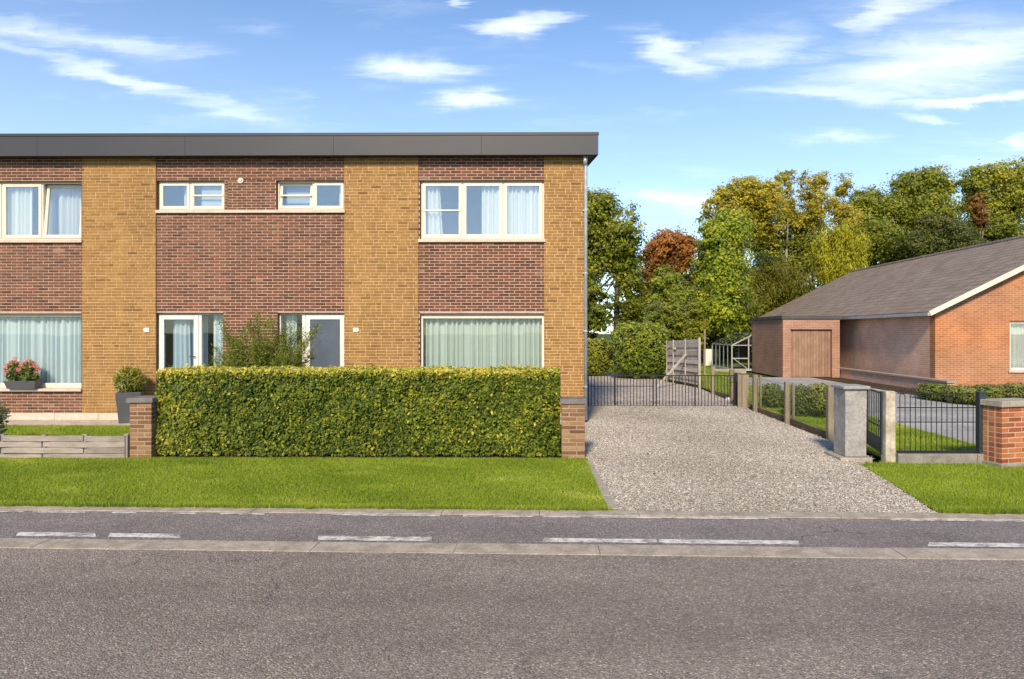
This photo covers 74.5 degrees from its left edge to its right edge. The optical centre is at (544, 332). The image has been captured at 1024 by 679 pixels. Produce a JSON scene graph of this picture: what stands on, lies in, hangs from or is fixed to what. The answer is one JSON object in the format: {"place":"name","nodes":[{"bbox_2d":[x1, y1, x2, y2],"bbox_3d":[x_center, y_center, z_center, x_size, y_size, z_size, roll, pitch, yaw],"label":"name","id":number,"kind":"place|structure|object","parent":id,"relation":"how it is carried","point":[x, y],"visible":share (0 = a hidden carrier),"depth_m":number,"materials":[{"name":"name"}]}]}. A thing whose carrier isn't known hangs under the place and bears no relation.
{"place":"outdoors","nodes":[
{"label":"outdoors","id":0,"kind":"place"},
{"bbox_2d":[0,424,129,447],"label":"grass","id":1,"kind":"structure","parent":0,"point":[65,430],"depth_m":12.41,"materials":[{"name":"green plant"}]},
{"bbox_2d":[0,420,129,425],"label":"terrace","id":2,"kind":"structure","parent":0,"point":[65,422],"depth_m":13.59,"materials":[{"name":"stone"}]},
{"bbox_2d":[111,365,147,423],"bbox_3d":[-8.400,1.224,13.634,0.674,1.193,0.649,0,0,1],"label":"tall planter","id":3,"kind":"object","parent":2,"relation":"on","point":[129,382],"visible":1,"depth_m":13.45,"materials":[{"name":"concrete"}]},
{"bbox_2d":[6,428,155,455],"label":"garden lawn","id":4,"kind":"structure","parent":0,"point":[67,453],"depth_m":10.22,"materials":[{"name":"green plant"}]},
{"bbox_2d":[0,401,11,433],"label":"garden shrub","id":5,"kind":"object","parent":4,"relation":"on","point":[3,413],"visible":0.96,"depth_m":10.85,"materials":[{"name":"green plant"}]},
{"bbox_2d":[0,132,598,423],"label":"brick house","id":6,"kind":"structure","parent":0,"point":[149,254],"depth_m":14.06,"materials":[{"name":"brick"}]},
{"bbox_2d":[3,356,42,388],"bbox_3d":[-10.857,0.835,14.016,0.792,0.679,0.359,0,0,1],"label":"window box","id":7,"kind":"object","parent":6,"relation":"on","point":[24,375],"visible":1,"depth_m":13.94,"materials":[{"name":"pink plant"}]},
{"bbox_2d":[0,313,81,390],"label":"window","id":8,"kind":"structure","parent":6,"relation":"in","point":[53,341],"depth_m":14.33,"materials":[{"name":"white fabric"}]},
{"bbox_2d":[0,181,82,242],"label":"window","id":9,"kind":"structure","parent":6,"relation":"in","point":[60,207],"depth_m":14.28,"materials":[{"name":"beige paint"}]},
{"bbox_2d":[156,313,222,395],"bbox_3d":[-7.419,0.701,14.244,1.436,2.233,0.347,0,0,1],"label":"door","id":10,"kind":"structure","parent":6,"relation":"in","point":[190,330],"depth_m":14.28,"materials":[{"name":"white paint"}]},
{"bbox_2d":[156,180,224,209],"bbox_3d":[-7.399,-2.874,14.237,1.450,0.629,0.333,0,0,1],"label":"window","id":11,"kind":"structure","parent":6,"relation":"in","point":[213,191],"depth_m":14.15,"materials":[{"name":"beige paint"}]},
{"bbox_2d":[155,180,344,212],"bbox_3d":[-6.136,-2.841,14.180,3.972,0.694,0.349,0,0,1],"label":"window","id":12,"kind":"structure","parent":6,"relation":"in","point":[301,195],"depth_m":14.12,"materials":[{"name":"beige paint"}]},
{"bbox_2d":[277,313,343,367],"bbox_3d":[-4.871,0.701,14.206,1.418,2.233,0.317,0,0,1],"label":"door","id":13,"kind":"structure","parent":6,"relation":"in","point":[330,351],"depth_m":14.13,"materials":[{"name":"white paint"}]},
{"bbox_2d":[418,180,545,241],"bbox_3d":[-1.301,-2.530,14.118,2.658,1.302,0.313,0,0,1],"label":"window","id":14,"kind":"structure","parent":6,"relation":"in","point":[512,210],"depth_m":14.11,"materials":[{"name":"beige paint"}]},
{"bbox_2d":[420,313,543,367],"bbox_3d":[-1.301,0.415,14.133,2.658,1.633,0.383,0,0,1],"label":"window","id":15,"kind":"structure","parent":6,"relation":"in","point":[466,340],"depth_m":14.25,"materials":[{"name":"white fabric"}]},
{"bbox_2d":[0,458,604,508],"bbox_3d":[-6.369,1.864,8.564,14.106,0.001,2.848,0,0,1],"label":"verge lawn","id":16,"kind":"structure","parent":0,"point":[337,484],"depth_m":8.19,"materials":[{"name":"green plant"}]},
{"bbox_2d":[0,433,129,458],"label":"timber edging","id":17,"kind":"object","parent":16,"relation":"on","point":[85,447],"visible":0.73,"depth_m":9.93,"materials":[{"name":"grey wood"}]},
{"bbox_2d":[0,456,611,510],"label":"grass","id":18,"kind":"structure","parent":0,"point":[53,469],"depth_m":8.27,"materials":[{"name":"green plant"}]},
{"bbox_2d":[0,548,1023,678],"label":"road","id":19,"kind":"structure","parent":0,"point":[120,614],"depth_m":4.42,"materials":[{"name":"grey asphalt"}]},
{"bbox_2d":[0,511,1023,548],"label":"cycle path","id":20,"kind":"structure","parent":0,"point":[858,533],"depth_m":6.41,"materials":[{"name":"grey asphalt"}]},
{"bbox_2d":[0,511,1023,546],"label":"lane marking","id":21,"kind":"object","parent":20,"relation":"on","point":[402,538],"visible":1,"depth_m":6.12,"materials":[{"name":"white paint"}]},
{"bbox_2d":[0,0,1023,333],"label":"sky","id":22,"kind":"structure","parent":0,"point":[683,98],"materials":[{"name":"blue"}]},
{"bbox_2d":[589,374,732,404],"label":"yard paving","id":23,"kind":"structure","parent":0,"point":[640,393],"depth_m":20.52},
{"bbox_2d":[587,337,610,374],"bbox_3d":[2.057,1.062,28.991,1.701,1.711,1.153,0,0,1],"label":"back hedge","id":24,"kind":"object","parent":23,"relation":"on","point":[598,356],"visible":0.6,"depth_m":28.58,"materials":[{"name":"green plant"}]},
{"bbox_2d":[587,374,653,405],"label":"iron gate","id":25,"kind":"structure","parent":23,"relation":"on","point":[620,386],"depth_m":17.07,"materials":[{"name":"black metal"}]},
{"bbox_2d":[607,320,670,378],"bbox_3d":[3.885,0.685,27.554,2.631,2.440,2.661,0,0,1],"label":"yard bush","id":26,"kind":"object","parent":23,"relation":"on","point":[638,348],"visible":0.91,"depth_m":26.68,"materials":[{"name":"green plant"}]},
{"bbox_2d":[657,354,686,387],"bbox_3d":[4.368,1.306,23.055,1.567,1.128,0.070,0,0,-39],"label":"prop pole","id":27,"kind":"object","parent":23,"relation":"on","point":[675,365],"visible":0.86,"depth_m":23.07,"materials":[{"name":"grey wood"}]},
{"bbox_2d":[666,338,700,387],"bbox_3d":[4.935,1.050,23.953,0.111,1.739,3.167,0,0,-9],"label":"wooden screen","id":28,"kind":"object","parent":23,"relation":"on","point":[685,363],"visible":0.87,"depth_m":23.77,"materials":[{"name":"grey wood"}]},
{"bbox_2d":[734,373,737,405],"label":"gate post","id":29,"kind":"object","parent":23,"relation":"on","point":[736,374],"visible":0.57,"depth_m":17.03,"materials":[{"name":"black metal"}]},
{"bbox_2d":[656,374,734,405],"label":"iron gate","id":30,"kind":"structure","parent":29,"relation":"attached to","point":[695,375],"depth_m":17.06,"materials":[{"name":"black metal"}]},
{"bbox_2d":[659,366,763,394],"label":"grass","id":31,"kind":"structure","parent":0,"point":[720,384],"depth_m":25.56,"materials":[{"name":"green plant"}]},
{"bbox_2d":[585,404,937,512],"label":"driveway","id":32,"kind":"structure","parent":0,"point":[721,497],"depth_m":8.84,"materials":[{"name":"grey gravel"}]},
{"bbox_2d":[587,460,618,509],"bbox_3d":[0.687,1.877,8.409,0.107,0.045,2.723,0,0,-2],"label":"driveway edging","id":33,"kind":"object","parent":32,"relation":"on","point":[605,493],"visible":0.77,"depth_m":7.96,"materials":[{"name":"concrete"}]},
{"bbox_2d":[824,384,872,463],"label":"stone pillar","id":34,"kind":"structure","parent":32,"relation":"on","point":[850,413],"depth_m":9.83,"materials":[{"name":"concrete"}]},
{"bbox_2d":[560,334,971,509],"bbox_3d":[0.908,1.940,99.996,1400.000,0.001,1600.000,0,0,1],"label":"ground","id":35,"kind":"structure","parent":0,"point":[877,459],"depth_m":31.01,"materials":[{"name":"green plant"}]},
{"bbox_2d":[126,396,161,457],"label":"brick pier","id":36,"kind":"structure","parent":35,"relation":"on","point":[143,420],"depth_m":9.98,"materials":[{"name":"brick"}]},
{"bbox_2d":[154,445,559,458],"bbox_3d":[-6.566,1.897,11.990,13.650,0.065,3.940,0,0,1],"label":"garden bed","id":37,"kind":"object","parent":35,"relation":"on","point":[494,455],"visible":0.11,"depth_m":10.10,"materials":[{"name":"soil"}]},
{"bbox_2d":[207,308,321,367],"bbox_3d":[-5.031,0.680,12.238,2.154,2.290,1.039,0,0,1],"label":"feathery shrub","id":38,"kind":"object","parent":37,"relation":"on","point":[266,356],"visible":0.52,"depth_m":12.06,"materials":[{"name":"green plant"}]},
{"bbox_2d":[154,363,560,456],"bbox_3d":[-2.807,1.182,10.429,6.144,1.396,0.957,0,0,1],"label":"clipped hedge","id":39,"kind":"object","parent":37,"relation":"on","point":[401,410],"visible":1,"depth_m":10.05,"materials":[{"name":"green plant"}]},
{"bbox_2d":[0,538,1023,559],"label":"gutter","id":40,"kind":"object","parent":35,"relation":"on","point":[704,551],"visible":0.72,"depth_m":5.79,"materials":[{"name":"concrete"}]},
{"bbox_2d":[0,506,1023,519],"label":"kerb","id":41,"kind":"structure","parent":35,"relation":"on","point":[805,515],"depth_m":6.93,"materials":[{"name":"concrete"}]},
{"bbox_2d":[560,397,586,458],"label":"brick pier","id":42,"kind":"structure","parent":35,"relation":"on","point":[572,427],"depth_m":9.92,"materials":[{"name":"brick"}]},
{"bbox_2d":[704,330,705,386],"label":"timber post","id":43,"kind":"object","parent":35,"relation":"on","point":[705,357],"visible":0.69,"depth_m":22.82,"materials":[{"name":"brown wood"}]},
{"bbox_2d":[703,349,711,365],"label":"white wall","id":44,"kind":"structure","parent":35,"relation":"on","point":[708,357],"depth_m":37.92,"materials":[{"name":"paint"}]},
{"bbox_2d":[711,366,714,393],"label":"fence post","id":45,"kind":"object","parent":35,"relation":"on","point":[712,370],"visible":0.51,"depth_m":20.29,"materials":[{"name":"beige wood"}]},
{"bbox_2d":[603,278,824,356],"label":"undergrowth","id":46,"kind":"object","parent":35,"relation":"on","point":[735,350],"visible":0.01,"depth_m":52.46,"materials":[{"name":"green plant"}]},
{"bbox_2d":[680,271,756,347],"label":"broadleaf tree","id":47,"kind":"object","parent":35,"relation":"on","point":[711,340],"visible":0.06,"depth_m":43.75,"materials":[{"name":"green plant"}]},
{"bbox_2d":[710,369,745,373],"bbox_3d":[8.604,1.813,31.483,1.672,0.214,0.120,0,0,1],"label":"concrete edging","id":48,"kind":"object","parent":35,"relation":"on","point":[741,371],"visible":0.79,"depth_m":31.42,"materials":[{"name":"beige concrete"}]},
{"bbox_2d":[737,375,741,406],"bbox_3d":[4.862,1.485,16.732,0.097,0.870,0.050,0,0,1],"label":"fence post","id":49,"kind":"object","parent":35,"relation":"on","point":[739,390],"visible":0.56,"depth_m":16.71,"materials":[{"name":"beige wood"}]},
{"bbox_2d":[742,375,748,408],"bbox_3d":[5.003,1.485,16.730,0.164,0.870,0.050,0,0,1],"label":"fence post","id":50,"kind":"object","parent":35,"relation":"on","point":[745,390],"visible":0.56,"depth_m":16.70,"materials":[{"name":"beige wood"}]},
{"bbox_2d":[752,375,761,411],"bbox_3d":[5.039,1.460,15.898,0.205,0.921,0.105,0,0,1],"label":"fence post","id":51,"kind":"object","parent":35,"relation":"on","point":[754,392],"visible":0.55,"depth_m":15.86,"materials":[{"name":"beige wood"}]},
{"bbox_2d":[737,252,818,332],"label":"willow tree","id":52,"kind":"object","parent":35,"relation":"on","point":[777,278],"visible":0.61,"depth_m":43.17,"materials":[{"name":"green plant"}]},
{"bbox_2d":[743,218,829,287],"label":"broadleaf tree","id":53,"kind":"object","parent":35,"relation":"on","point":[797,248],"visible":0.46,"depth_m":47.46,"materials":[{"name":"green plant"}]},
{"bbox_2d":[773,169,810,271],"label":"birch tree","id":54,"kind":"object","parent":35,"relation":"on","point":[791,213],"visible":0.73,"depth_m":46.78,"materials":[{"name":"green plant"}]},
{"bbox_2d":[792,169,842,290],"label":"birch tree","id":55,"kind":"object","parent":35,"relation":"on","point":[815,209],"visible":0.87,"depth_m":46.76,"materials":[{"name":"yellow plant"}]},
{"bbox_2d":[826,386,833,441],"bbox_3d":[5.020,1.430,11.687,0.205,0.979,0.105,0,0,1],"label":"fence post","id":56,"kind":"object","parent":35,"relation":"on","point":[829,413],"visible":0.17,"depth_m":11.63,"materials":[{"name":"beige concrete"}]},
{"bbox_2d":[806,218,874,289],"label":"willow tree","id":57,"kind":"object","parent":35,"relation":"on","point":[843,248],"visible":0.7,"depth_m":43.17,"materials":[{"name":"yellow plant"}]},
{"bbox_2d":[826,171,870,234],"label":"birch tree","id":58,"kind":"object","parent":35,"relation":"on","point":[845,213],"visible":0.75,"depth_m":47.35,"materials":[{"name":"yellow plant"}]},
{"bbox_2d":[832,182,916,265],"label":"oak tree","id":59,"kind":"object","parent":35,"relation":"on","point":[880,227],"visible":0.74,"depth_m":47.86,"materials":[{"name":"green plant"}]},
{"bbox_2d":[881,391,895,462],"bbox_3d":[4.929,1.379,9.631,0.145,1.083,0.150,0,0,1],"label":"concrete post","id":60,"kind":"object","parent":35,"relation":"on","point":[889,445],"visible":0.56,"depth_m":9.56,"materials":[{"name":"beige concrete"}]},
{"bbox_2d":[866,389,882,453],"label":"side gate","id":61,"kind":"structure","parent":60,"relation":"attached to","point":[874,440],"depth_m":10.07,"materials":[{"name":"black metal"}]},
{"bbox_2d":[880,162,992,258],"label":"oak tree","id":62,"kind":"object","parent":35,"relation":"on","point":[929,190],"visible":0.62,"depth_m":48.71,"materials":[{"name":"green plant"}]},
{"bbox_2d":[886,212,989,259],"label":"round bush tree","id":63,"kind":"object","parent":35,"relation":"on","point":[945,234],"visible":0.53,"depth_m":45.07,"materials":[{"name":"green plant"}]},
{"bbox_2d":[856,225,1022,266],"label":"broadleaf tree","id":64,"kind":"object","parent":35,"relation":"on","point":[893,259],"visible":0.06,"depth_m":51.34,"materials":[{"name":"green plant"}]},
{"bbox_2d":[896,387,983,464],"bbox_3d":[5.647,1.350,9.549,1.295,1.140,0.140,0,0,1],"label":"iron railing","id":65,"kind":"object","parent":35,"relation":"on","point":[920,456],"visible":0.79,"depth_m":9.52,"materials":[{"name":"metal"}]},
{"bbox_2d":[965,192,994,237],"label":"birch tree","id":66,"kind":"object","parent":35,"relation":"on","point":[980,215],"visible":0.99,"depth_m":46.36,"materials":[{"name":"brown plant"}]},
{"bbox_2d":[953,155,1023,242],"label":"broadleaf tree","id":67,"kind":"object","parent":35,"relation":"on","point":[1005,184],"visible":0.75,"depth_m":48.95,"materials":[{"name":"green plant"}]},
{"bbox_2d":[604,360,966,457],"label":"neighbour lawn","id":68,"kind":"structure","parent":0,"point":[734,363],"depth_m":29.83,"materials":[{"name":"green plant"}]},
{"bbox_2d":[587,182,650,357],"bbox_3d":[3.269,-3.484,40.302,6.099,10.916,5.673,0,0,1],"label":"broadleaf tree","id":69,"kind":"object","parent":68,"relation":"on","point":[613,247],"visible":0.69,"depth_m":39.30,"materials":[{"name":"green plant"}]},
{"bbox_2d":[635,222,700,358],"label":"beech tree","id":70,"kind":"object","parent":68,"relation":"on","point":[676,250],"visible":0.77,"depth_m":42.53,"materials":[{"name":"brown plant"}]},
{"bbox_2d":[637,264,701,365],"bbox_3d":[7.035,-0.935,37.851,3.487,5.824,3.730,0,0,1],"label":"young tree","id":71,"kind":"object","parent":68,"relation":"on","point":[669,288],"visible":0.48,"depth_m":37.38,"materials":[{"name":"green plant"}]},
{"bbox_2d":[643,296,699,369],"bbox_3d":[6.141,0.121,32.639,2.923,3.720,2.509,0,0,1],"label":"round bush tree","id":72,"kind":"object","parent":68,"relation":"on","point":[673,318],"visible":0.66,"depth_m":31.95,"materials":[{"name":"green plant"}]},
{"bbox_2d":[682,301,713,359],"bbox_3d":[6.523,0.334,28.625,1.233,3.280,1.287,0,0,1],"label":"sapling","id":73,"kind":"object","parent":68,"relation":"on","point":[694,326],"visible":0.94,"depth_m":28.37,"materials":[{"name":"green plant"}]},
{"bbox_2d":[686,204,767,344],"bbox_3d":[10.198,-2.632,38.610,4.804,9.212,4.770,0,0,26],"label":"broadleaf tree","id":74,"kind":"object","parent":68,"relation":"on","point":[719,266],"visible":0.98,"depth_m":37.97,"materials":[{"name":"green plant"}]},
{"bbox_2d":[711,333,751,370],"bbox_3d":[10.180,0.943,34.359,2.332,1.854,4.000,0,0,1],"label":"greenhouse","id":75,"kind":"object","parent":68,"relation":"on","point":[722,355],"visible":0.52,"depth_m":33.99,"materials":[{"name":"clear glass"}]},
{"bbox_2d":[729,369,734,401],"bbox_3d":[5.218,1.472,18.700,0.120,0.896,0.120,0,0,1],"label":"fence post","id":76,"kind":"object","parent":68,"relation":"on","point":[731,372],"visible":0.51,"depth_m":18.64,"materials":[{"name":"brown wood"}]},
{"bbox_2d":[715,371,728,398],"bbox_3d":[5.206,1.525,19.524,0.032,0.750,1.651,0,0,-4],"label":"fence","id":77,"kind":"object","parent":76,"relation":"attached to","point":[720,394],"visible":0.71,"depth_m":19.48,"materials":[{"name":"green metal"}]},
{"bbox_2d":[733,371,751,409],"bbox_3d":[5.147,1.485,17.298,0.032,0.830,2.811,0,0,5],"label":"fence","id":78,"kind":"object","parent":76,"relation":"attached to","point":[750,407],"visible":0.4,"depth_m":16.42,"materials":[{"name":"green metal"}]},
{"bbox_2d":[692,174,787,362],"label":"broadleaf tree","id":79,"kind":"object","parent":68,"relation":"on","point":[750,194],"visible":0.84,"depth_m":41.43,"materials":[{"name":"yellow plant"}]},
{"bbox_2d":[758,383,783,408],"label":"bush","id":80,"kind":"object","parent":68,"relation":"on","point":[776,397],"visible":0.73,"depth_m":16.31,"materials":[{"name":"green plant"}]},
{"bbox_2d":[784,382,794,424],"bbox_3d":[5.083,1.471,13.925,0.205,0.899,0.105,0,0,1],"label":"fence post","id":81,"kind":"object","parent":68,"relation":"on","point":[787,400],"visible":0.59,"depth_m":13.88,"materials":[{"name":"beige concrete"}]},
{"bbox_2d":[757,378,783,421],"bbox_3d":[5.055,1.485,14.912,0.032,0.830,1.974,0,0,-1],"label":"fence","id":82,"kind":"object","parent":81,"relation":"attached to","point":[776,416],"visible":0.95,"depth_m":14.91,"materials":[{"name":"green metal"}]},
{"bbox_2d":[789,385,825,438],"bbox_3d":[5.045,1.485,12.806,0.032,0.830,2.239,0,0,2],"label":"fence","id":83,"kind":"object","parent":81,"relation":"attached to","point":[810,429],"visible":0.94,"depth_m":12.74,"materials":[{"name":"green metal"}]},
{"bbox_2d":[780,384,811,416],"bbox_3d":[5.629,1.517,14.948,0.719,0.753,0.889,0,0,1],"label":"bush","id":84,"kind":"object","parent":68,"relation":"on","point":[800,401],"visible":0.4,"depth_m":14.67,"materials":[{"name":"green plant"}]},
{"bbox_2d":[806,382,828,416],"bbox_3d":[5.980,1.448,14.544,0.610,0.750,0.893,0,0,1],"label":"bush","id":85,"kind":"object","parent":68,"relation":"on","point":[816,387],"visible":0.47,"depth_m":14.36,"materials":[{"name":"green plant"}]},
{"bbox_2d":[725,377,975,443],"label":"neighbour drive","id":86,"kind":"structure","parent":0,"point":[925,412],"depth_m":15.60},
{"bbox_2d":[728,394,975,454],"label":"grass","id":87,"kind":"structure","parent":0,"point":[925,439],"depth_m":11.68,"materials":[{"name":"green plant"}]},
{"bbox_2d":[746,361,975,405],"bbox_3d":[25.619,1.868,26.269,29.240,0.001,35.000,0,0,1],"label":"neighbour bed","id":88,"kind":"object","parent":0,"point":[875,385],"depth_m":24.12,"materials":[{"name":"soil"}]},
{"bbox_2d":[751,316,841,377],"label":"garage","id":89,"kind":"structure","parent":88,"relation":"on","point":[795,346],"depth_m":28.00,"materials":[{"name":"brick"}]},
{"bbox_2d":[791,330,829,376],"bbox_3d":[11.078,0.870,28.023,1.693,1.980,0.055,0,0,1],"label":"garage door","id":90,"kind":"structure","parent":89,"relation":"in","point":[810,349],"depth_m":27.99,"materials":[{"name":"wood"}]},
{"bbox_2d":[840,367,956,388],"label":"garden wall","id":91,"kind":"structure","parent":88,"relation":"on","point":[905,381],"depth_m":23.88,"materials":[{"name":"grey concrete"}]},
{"bbox_2d":[914,382,948,401],"bbox_3d":[10.774,1.640,18.490,0.825,0.520,1.525,0,0,1],"label":"border bush","id":92,"kind":"object","parent":88,"relation":"on","point":[929,388],"visible":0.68,"depth_m":18.34,"materials":[{"name":"green plant"}]},
{"bbox_2d":[939,384,979,403],"bbox_3d":[10.945,1.626,17.712,0.867,0.532,1.534,0,0,1],"label":"border bush","id":93,"kind":"object","parent":88,"relation":"on","point":[960,388],"visible":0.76,"depth_m":17.39,"materials":[{"name":"green plant"}]},
{"bbox_2d":[968,384,1008,398],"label":"border bush","id":94,"kind":"object","parent":88,"relation":"on","point":[990,390],"visible":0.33,"depth_m":16.89,"materials":[{"name":"green plant"}]},
{"bbox_2d":[994,382,1023,397],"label":"border bush","id":95,"kind":"object","parent":88,"relation":"on","point":[1014,390],"visible":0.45,"depth_m":16.52,"materials":[{"name":"green plant"}]},
{"bbox_2d":[749,235,1023,387],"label":"neighbour house","id":96,"kind":"structure","parent":0,"point":[957,314],"depth_m":24.04,"materials":[{"name":"orange brick"}]},
{"bbox_2d":[1008,321,1023,372],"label":"window","id":97,"kind":"structure","parent":96,"relation":"in","point":[1016,327],"depth_m":22.43,"materials":[{"name":"white paint"}]},
{"bbox_2d":[860,461,1023,514],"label":"verge lawn","id":98,"kind":"structure","parent":0,"point":[941,490],"depth_m":7.78,"materials":[{"name":"plant"}]},
{"bbox_2d":[982,460,1023,467],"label":"pier footing","id":99,"kind":"object","parent":98,"relation":"on","point":[1013,465],"visible":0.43,"depth_m":9.25,"materials":[{"name":"concrete"}]},
{"bbox_2d":[976,391,985,453],"bbox_3d":[6.189,1.363,9.529,0.095,1.055,0.090,0,0,1],"label":"railing post","id":100,"kind":"object","parent":99,"relation":"on","point":[979,424],"visible":0.56,"depth_m":9.48,"materials":[{"name":"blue metal"}]},
{"bbox_2d":[980,398,1023,463],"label":"brick pier","id":101,"kind":"structure","parent":99,"relation":"on","point":[1003,430],"depth_m":9.28,"materials":[{"name":"brick"}]}
]}

